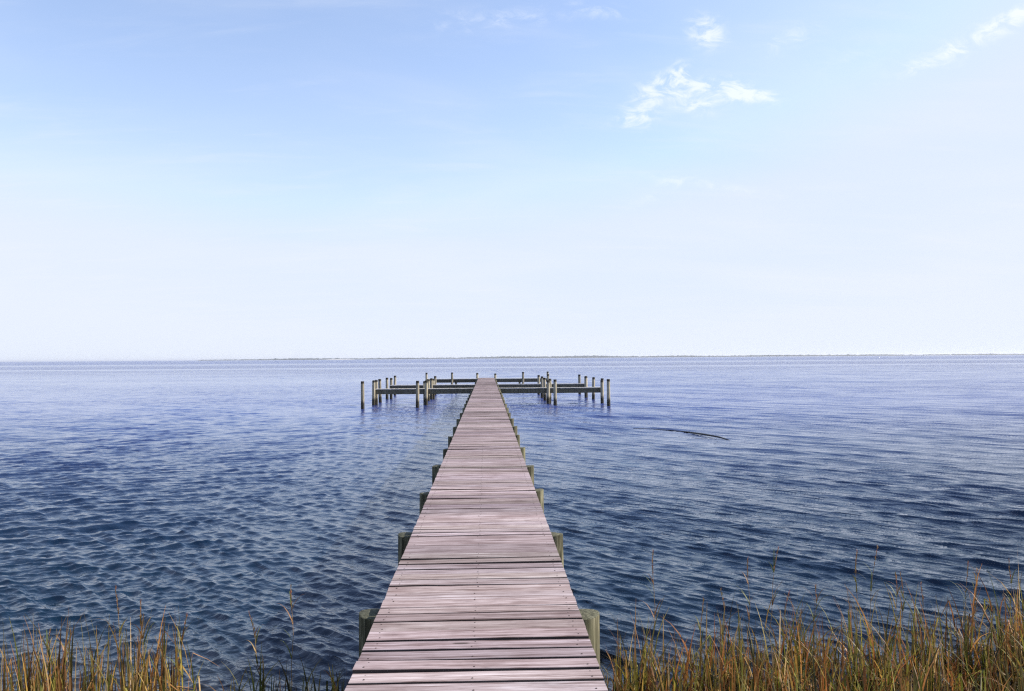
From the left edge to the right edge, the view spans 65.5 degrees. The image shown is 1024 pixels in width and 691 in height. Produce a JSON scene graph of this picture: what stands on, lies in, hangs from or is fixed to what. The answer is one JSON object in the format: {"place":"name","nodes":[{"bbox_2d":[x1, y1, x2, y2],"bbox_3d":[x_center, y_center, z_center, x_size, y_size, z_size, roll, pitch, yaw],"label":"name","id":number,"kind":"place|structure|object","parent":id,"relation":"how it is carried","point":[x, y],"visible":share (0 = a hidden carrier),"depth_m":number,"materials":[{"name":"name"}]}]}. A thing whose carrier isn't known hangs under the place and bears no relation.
{"place":"outdoors","nodes":[
{"label":"outdoors","id":0,"kind":"place"},
{"bbox_2d":[0,355,1023,690],"bbox_3d":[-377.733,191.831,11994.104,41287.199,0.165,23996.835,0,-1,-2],"label":"water","id":1,"kind":"structure","parent":0,"point":[218,503],"depth_m":13.90,"materials":[{"name":"blue liquid"}]},
{"bbox_2d":[361,381,364,408],"bbox_3d":[-7.200,3.197,38.453,0.198,2.946,0.213,0,-1,-2],"label":"mooring piling","id":2,"kind":"object","parent":1,"relation":"in","point":[362,395],"visible":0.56,"depth_m":38.41,"materials":[{"name":"grey wood"}]},
{"bbox_2d":[378,379,381,402],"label":"mooring piling","id":3,"kind":"object","parent":1,"relation":"in","point":[379,387],"visible":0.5,"depth_m":43.99,"materials":[{"name":"grey wood"}]},
{"bbox_2d":[416,381,418,407],"bbox_3d":[-4.676,3.203,39.327,0.196,2.925,0.200,0,-1,-2],"label":"mooring piling","id":4,"kind":"object","parent":1,"relation":"in","point":[417,394],"visible":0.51,"depth_m":39.28,"materials":[{"name":"grey wood"}]},
{"bbox_2d":[372,380,473,404],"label":"finger pier","id":5,"kind":"structure","parent":1,"relation":"in","point":[425,390],"depth_m":41.66,"materials":[{"name":"grey wood"}]},
{"bbox_2d":[427,379,429,400],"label":"mooring piling","id":6,"kind":"object","parent":1,"relation":"in","point":[428,387],"visible":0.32,"depth_m":45.37,"materials":[{"name":"grey wood"}]},
{"bbox_2d":[386,378,475,399],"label":"finger pier","id":7,"kind":"structure","parent":1,"relation":"in","point":[432,385],"depth_m":47.45,"materials":[{"name":"grey wood"}]},
{"bbox_2d":[425,372,476,383],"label":"finger pier","id":8,"kind":"structure","parent":1,"relation":"in","point":[452,381],"depth_m":60.87,"materials":[{"name":"grey wood"}]},
{"bbox_2d":[494,371,548,383],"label":"finger pier","id":9,"kind":"structure","parent":1,"relation":"in","point":[522,380],"depth_m":61.02,"materials":[{"name":"grey wood"}]},
{"bbox_2d":[537,375,539,394],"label":"mooring piling","id":10,"kind":"object","parent":1,"relation":"in","point":[538,379],"visible":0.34,"depth_m":52.30,"materials":[{"name":"grey wood"}]},
{"bbox_2d":[497,376,587,397],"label":"finger pier","id":11,"kind":"structure","parent":1,"relation":"in","point":[585,384],"depth_m":47.81,"materials":[{"name":"grey wood"}]},
{"bbox_2d":[543,378,546,400],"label":"mooring piling","id":12,"kind":"object","parent":1,"relation":"in","point":[544,385],"visible":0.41,"depth_m":45.26,"materials":[{"name":"grey wood"}]},
{"bbox_2d":[498,378,603,403],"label":"finger pier","id":13,"kind":"structure","parent":1,"relation":"in","point":[548,389],"depth_m":41.69,"materials":[{"name":"grey wood"}]},
{"bbox_2d":[553,379,556,404],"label":"mooring piling","id":14,"kind":"object","parent":1,"relation":"in","point":[554,391],"visible":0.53,"depth_m":40.13,"materials":[{"name":"grey wood"}]},
{"bbox_2d":[592,377,594,398],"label":"mooring piling","id":15,"kind":"object","parent":1,"relation":"in","point":[593,385],"visible":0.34,"depth_m":45.64,"materials":[{"name":"grey wood"}]},
{"bbox_2d":[607,379,609,405],"bbox_3d":[4.784,3.126,39.342,0.196,2.946,0.228,0,-1,-2],"label":"mooring piling","id":16,"kind":"object","parent":1,"relation":"in","point":[608,392],"visible":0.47,"depth_m":39.31,"materials":[{"name":"grey wood"}]},
{"bbox_2d":[634,428,728,439],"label":"floating branch","id":17,"kind":"object","parent":1,"relation":"on","point":[690,432],"visible":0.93,"depth_m":24.79,"materials":[{"name":"brown wood"}]},
{"bbox_2d":[0,0,1023,361],"label":"sky","id":18,"kind":"structure","parent":0,"point":[180,179],"materials":[{"name":"blue"}]},
{"bbox_2d":[197,355,920,360],"bbox_3d":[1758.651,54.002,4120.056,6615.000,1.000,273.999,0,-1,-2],"label":"shore","id":19,"kind":"structure","parent":0,"point":[617,357],"depth_m":4037.07,"materials":[{"name":"grey"}]},
{"bbox_2d":[224,353,1023,359],"bbox_3d":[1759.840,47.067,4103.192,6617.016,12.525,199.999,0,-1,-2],"label":"distant wood","id":20,"kind":"object","parent":19,"relation":"on","point":[593,356],"visible":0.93,"depth_m":4051.79,"materials":[{"name":"plant"}]},
{"bbox_2d":[600,549,1023,690],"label":"marsh grass","id":21,"kind":"structure","parent":0,"point":[1000,669],"depth_m":5.60,"materials":[{"name":"plant"}]},
{"bbox_3d":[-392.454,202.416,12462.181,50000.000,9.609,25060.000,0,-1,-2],"label":"ground","id":22,"kind":"structure","parent":0,"visible":0},
{"bbox_2d":[35,629,52,687],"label":"reed","id":23,"kind":"object","parent":22,"relation":"on","point":[47,641],"visible":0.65,"depth_m":5.47,"materials":[{"name":"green plant"}]},
{"bbox_2d":[56,630,86,690],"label":"reed","id":24,"kind":"object","parent":22,"relation":"on","point":[67,655],"visible":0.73,"depth_m":5.29,"materials":[{"name":"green plant"}]},
{"bbox_2d":[0,606,217,690],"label":"marsh grass","id":25,"kind":"structure","parent":22,"relation":"on","point":[57,680],"depth_m":5.10,"materials":[{"name":"plant"}]},
{"bbox_2d":[102,586,128,689],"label":"reed","id":26,"kind":"object","parent":22,"relation":"on","point":[118,621],"visible":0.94,"depth_m":5.51,"materials":[{"name":"brown plant"}]},
{"bbox_2d":[119,599,153,678],"bbox_3d":[-2.504,2.149,5.364,0.269,0.880,0.183,0,-1,-40],"label":"reed","id":27,"kind":"object","parent":22,"relation":"on","point":[142,636],"visible":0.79,"depth_m":5.39,"materials":[{"name":"brown plant"}]},
{"bbox_2d":[166,615,197,675],"bbox_3d":[-2.199,2.175,5.316,0.288,0.801,0.163,-1,-1,21],"label":"reed","id":28,"kind":"object","parent":22,"relation":"on","point":[183,632],"visible":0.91,"depth_m":5.31,"materials":[{"name":"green plant"}]},
{"bbox_2d":[248,615,272,672],"bbox_3d":[-1.866,2.304,5.892,0.136,0.690,0.210,0,-1,-38],"label":"reed","id":29,"kind":"object","parent":22,"relation":"on","point":[256,642],"visible":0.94,"depth_m":5.90,"materials":[{"name":"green plant"}]},
{"bbox_2d":[195,642,352,690],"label":"marsh grass","id":30,"kind":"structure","parent":22,"relation":"on","point":[263,682],"depth_m":5.52,"materials":[{"name":"green plant"}]},
{"bbox_2d":[278,584,299,685],"bbox_3d":[-1.658,2.211,5.943,0.224,0.876,0.106,0,-1,-2],"label":"reed","id":31,"kind":"object","parent":22,"relation":"on","point":[290,591],"visible":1,"depth_m":5.92,"materials":[{"name":"brown plant"}]},
{"bbox_2d":[344,373,607,690],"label":"wooden pier","id":32,"kind":"structure","parent":22,"relation":"on","point":[479,596],"depth_m":5.21,"materials":[{"name":"grey wood"}]},
{"bbox_2d":[643,550,661,656],"bbox_3d":[1.133,2.159,6.403,0.218,1.044,0.159,0,-1,-2],"label":"reed","id":33,"kind":"object","parent":22,"relation":"on","point":[653,595],"visible":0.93,"depth_m":6.40,"materials":[{"name":"brown plant"}]},
{"bbox_2d":[686,598,712,663],"bbox_3d":[1.459,2.307,6.254,0.331,0.694,0.113,0,-1,-23],"label":"reed","id":34,"kind":"object","parent":22,"relation":"on","point":[699,628],"visible":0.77,"depth_m":6.23,"materials":[{"name":"brown plant"}]},
{"bbox_2d":[719,588,738,642],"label":"reed","id":35,"kind":"object","parent":22,"relation":"on","point":[724,617],"visible":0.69,"depth_m":6.62,"materials":[{"name":"brown plant"}]},
{"bbox_2d":[737,556,753,632],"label":"reed","id":36,"kind":"object","parent":22,"relation":"on","point":[749,595],"visible":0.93,"depth_m":6.85,"materials":[{"name":"brown plant"}]},
{"bbox_2d":[768,548,780,632],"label":"reed","id":37,"kind":"object","parent":22,"relation":"on","point":[774,563],"visible":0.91,"depth_m":6.94,"materials":[{"name":"brown plant"}]},
{"bbox_2d":[772,591,789,642],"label":"reed","id":38,"kind":"object","parent":22,"relation":"on","point":[784,614],"visible":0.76,"depth_m":6.63,"materials":[{"name":"brown plant"}]},
{"bbox_2d":[805,585,824,625],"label":"reed","id":39,"kind":"object","parent":22,"relation":"on","point":[816,603],"visible":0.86,"depth_m":6.85,"materials":[{"name":"brown plant"}]},
{"bbox_2d":[847,552,857,624],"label":"reed","id":40,"kind":"object","parent":22,"relation":"on","point":[856,582],"visible":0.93,"depth_m":7.05,"materials":[{"name":"brown plant"}]},
{"bbox_2d":[862,544,881,612],"bbox_3d":[3.298,2.299,7.329,0.250,0.944,0.193,-1,-1,32],"label":"reed","id":41,"kind":"object","parent":22,"relation":"on","point":[871,585],"visible":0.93,"depth_m":7.29,"materials":[{"name":"brown plant"}]},
{"bbox_2d":[887,572,909,619],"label":"reed","id":42,"kind":"object","parent":22,"relation":"on","point":[895,593],"visible":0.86,"depth_m":7.07,"materials":[{"name":"brown plant"}]},
{"bbox_2d":[899,572,908,615],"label":"reed","id":43,"kind":"object","parent":22,"relation":"on","point":[902,607],"visible":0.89,"depth_m":7.29,"materials":[{"name":"brown plant"}]},
{"bbox_2d":[905,581,934,626],"bbox_3d":[3.589,2.416,7.048,0.160,0.652,0.304,0,-1,-38],"label":"reed","id":44,"kind":"object","parent":22,"relation":"on","point":[916,607],"visible":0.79,"depth_m":7.07,"materials":[{"name":"brown plant"}]},
{"bbox_2d":[948,561,968,614],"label":"reed","id":45,"kind":"object","parent":22,"relation":"on","point":[966,589],"visible":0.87,"depth_m":7.40,"materials":[{"name":"brown plant"}]},
{"bbox_2d":[971,567,983,617],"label":"reed","id":46,"kind":"object","parent":22,"relation":"on","point":[976,588],"visible":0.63,"depth_m":7.29,"materials":[{"name":"brown plant"}]},
{"bbox_2d":[1004,560,1015,618],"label":"reed","id":47,"kind":"object","parent":22,"relation":"on","point":[1011,579],"visible":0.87,"depth_m":7.30,"materials":[{"name":"brown plant"}]}
]}

